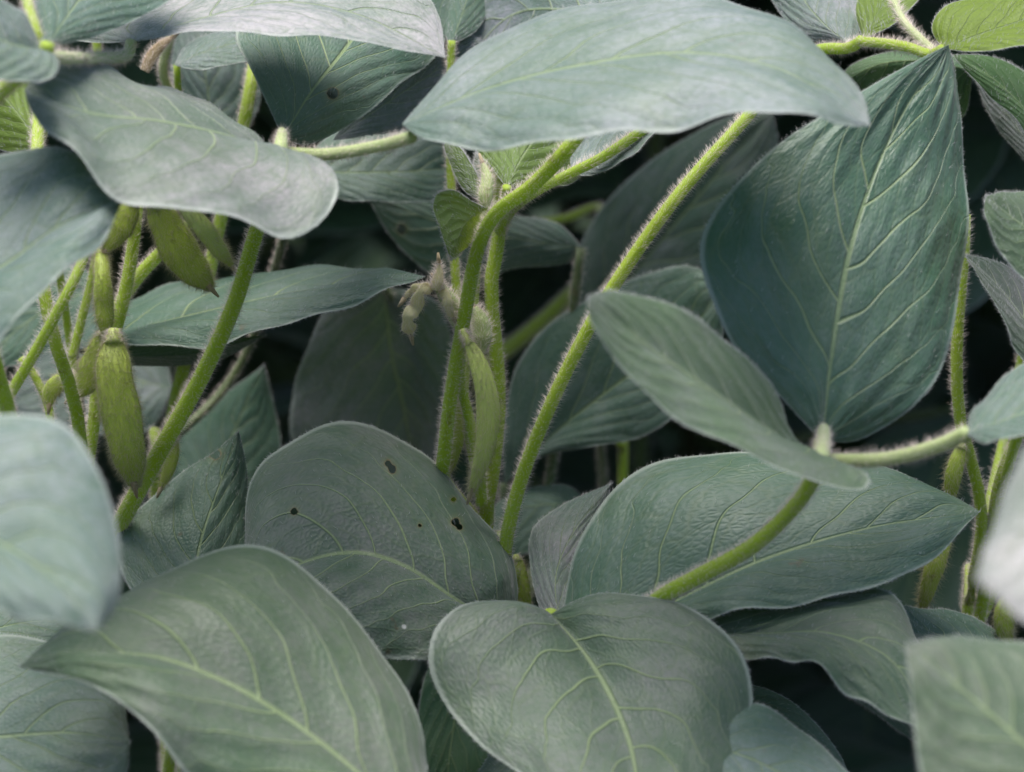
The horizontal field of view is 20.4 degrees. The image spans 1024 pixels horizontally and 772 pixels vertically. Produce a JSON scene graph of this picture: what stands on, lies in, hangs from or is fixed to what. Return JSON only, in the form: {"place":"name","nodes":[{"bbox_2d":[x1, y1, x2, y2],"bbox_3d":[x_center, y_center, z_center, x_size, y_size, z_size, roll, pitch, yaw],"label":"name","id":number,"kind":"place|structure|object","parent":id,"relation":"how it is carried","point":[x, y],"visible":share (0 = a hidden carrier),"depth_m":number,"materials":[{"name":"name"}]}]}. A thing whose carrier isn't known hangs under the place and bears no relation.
{"place":"outdoors","nodes":[
{"label":"outdoors","id":0,"kind":"place"},
{"bbox_2d":[110,227,506,509],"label":"soil","id":1,"kind":"structure","parent":0,"point":[114,503],"depth_m":2.04,"materials":[{"name":"black soil"}]},
{"bbox_2d":[0,67,263,723],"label":"soybean plant","id":2,"kind":"object","parent":1,"relation":"on","point":[51,141],"visible":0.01,"depth_m":0.84,"materials":[{"name":"green plant"}]},
{"bbox_2d":[0,410,427,771],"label":"soybean plant","id":3,"kind":"object","parent":1,"relation":"on","point":[246,658],"visible":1,"depth_m":0.43,"materials":[{"name":"green plant"}]},
{"bbox_2d":[0,0,446,107],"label":"soybean plant","id":4,"kind":"object","parent":1,"relation":"on","point":[34,34],"visible":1,"depth_m":0.47,"materials":[{"name":"green plant"}]},
{"bbox_2d":[63,63,402,494],"bbox_3d":[-0.256,0.070,0.816,0.373,0.812,0.442,13,22,35],"label":"soybean plant","id":5,"kind":"object","parent":1,"relation":"on","point":[344,217],"visible":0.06,"depth_m":0.80,"materials":[{"name":"green plant"}]},
{"bbox_2d":[0,31,486,771],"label":"soybean plant","id":6,"kind":"object","parent":1,"relation":"on","point":[212,67],"visible":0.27,"depth_m":0.56,"materials":[{"name":"green plant"}]},
{"bbox_2d":[4,0,625,771],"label":"soybean plant","id":7,"kind":"object","parent":1,"relation":"on","point":[272,356],"visible":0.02,"depth_m":0.81,"materials":[{"name":"green plant"}]},
{"bbox_2d":[293,93,433,298],"bbox_3d":[-0.132,-0.069,1.335,0.382,0.756,0.370,12,22,33],"label":"soybean plant","id":8,"kind":"object","parent":1,"relation":"on","point":[363,252],"depth_m":1.23,"materials":[{"name":"green plant"}]},
{"bbox_2d":[93,89,722,501],"bbox_3d":[-0.067,0.041,1.009,0.384,0.747,0.380,0,18,0],"label":"soybean plant","id":9,"kind":"object","parent":1,"relation":"on","point":[527,293],"visible":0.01,"depth_m":0.91,"materials":[{"name":"green plant"}]},
{"bbox_2d":[0,0,870,771],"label":"soybean plant","id":10,"kind":"object","parent":1,"relation":"on","point":[158,156],"visible":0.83,"depth_m":0.45,"materials":[{"name":"green plant"}]},
{"bbox_2d":[288,113,778,771],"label":"soybean plant","id":11,"kind":"object","parent":1,"relation":"on","point":[366,363],"visible":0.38,"depth_m":0.59,"materials":[{"name":"green plant"}]},
{"bbox_2d":[97,0,1023,771],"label":"soybean plant","id":12,"kind":"object","parent":1,"relation":"on","point":[983,156],"visible":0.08,"depth_m":0.77,"materials":[{"name":"green plant"}]},
{"bbox_2d":[507,204,681,437],"bbox_3d":[0.029,-0.092,1.353,0.370,0.789,0.390,17,25,42],"label":"soybean plant","id":13,"kind":"object","parent":1,"relation":"on","point":[584,222],"visible":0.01,"depth_m":1.22,"materials":[{"name":"green plant"}]},
{"bbox_2d":[243,0,1023,771],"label":"soybean plant","id":14,"kind":"object","parent":1,"relation":"on","point":[613,682],"visible":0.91,"depth_m":0.49,"materials":[{"name":"green plant"}]},
{"bbox_2d":[284,0,1023,713],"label":"soybean plant","id":15,"kind":"object","parent":1,"relation":"on","point":[986,340],"visible":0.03,"depth_m":0.95,"materials":[{"name":"green plant"}]},
{"bbox_2d":[527,45,1023,743],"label":"soybean plant","id":16,"kind":"object","parent":1,"relation":"on","point":[837,261],"visible":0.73,"depth_m":0.46,"materials":[{"name":"green plant"}]},
{"bbox_2d":[669,345,1017,452],"bbox_3d":[0.171,0.009,1.049,0.334,0.784,0.383,-5,19,-16],"label":"soybean plant","id":17,"kind":"object","parent":1,"relation":"on","point":[1003,362],"depth_m":0.96,"materials":[{"name":"green plant"}]},
{"bbox_2d":[723,448,1023,771],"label":"soybean plant","id":18,"kind":"object","parent":1,"relation":"on","point":[967,693],"visible":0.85,"depth_m":0.39,"materials":[{"name":"green plant"}]},
{"bbox_2d":[748,0,1023,755],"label":"soybean plant","id":19,"kind":"object","parent":1,"relation":"on","point":[822,701],"visible":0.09,"depth_m":0.86,"materials":[{"name":"plant"}]},
{"bbox_2d":[981,295,1005,325],"bbox_3d":[0.263,0.053,0.993,0.367,0.734,0.364,-17,24,-42],"label":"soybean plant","id":20,"kind":"object","parent":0,"point":[989,307],"depth_m":1.01,"materials":[{"name":"plant"}]}
]}

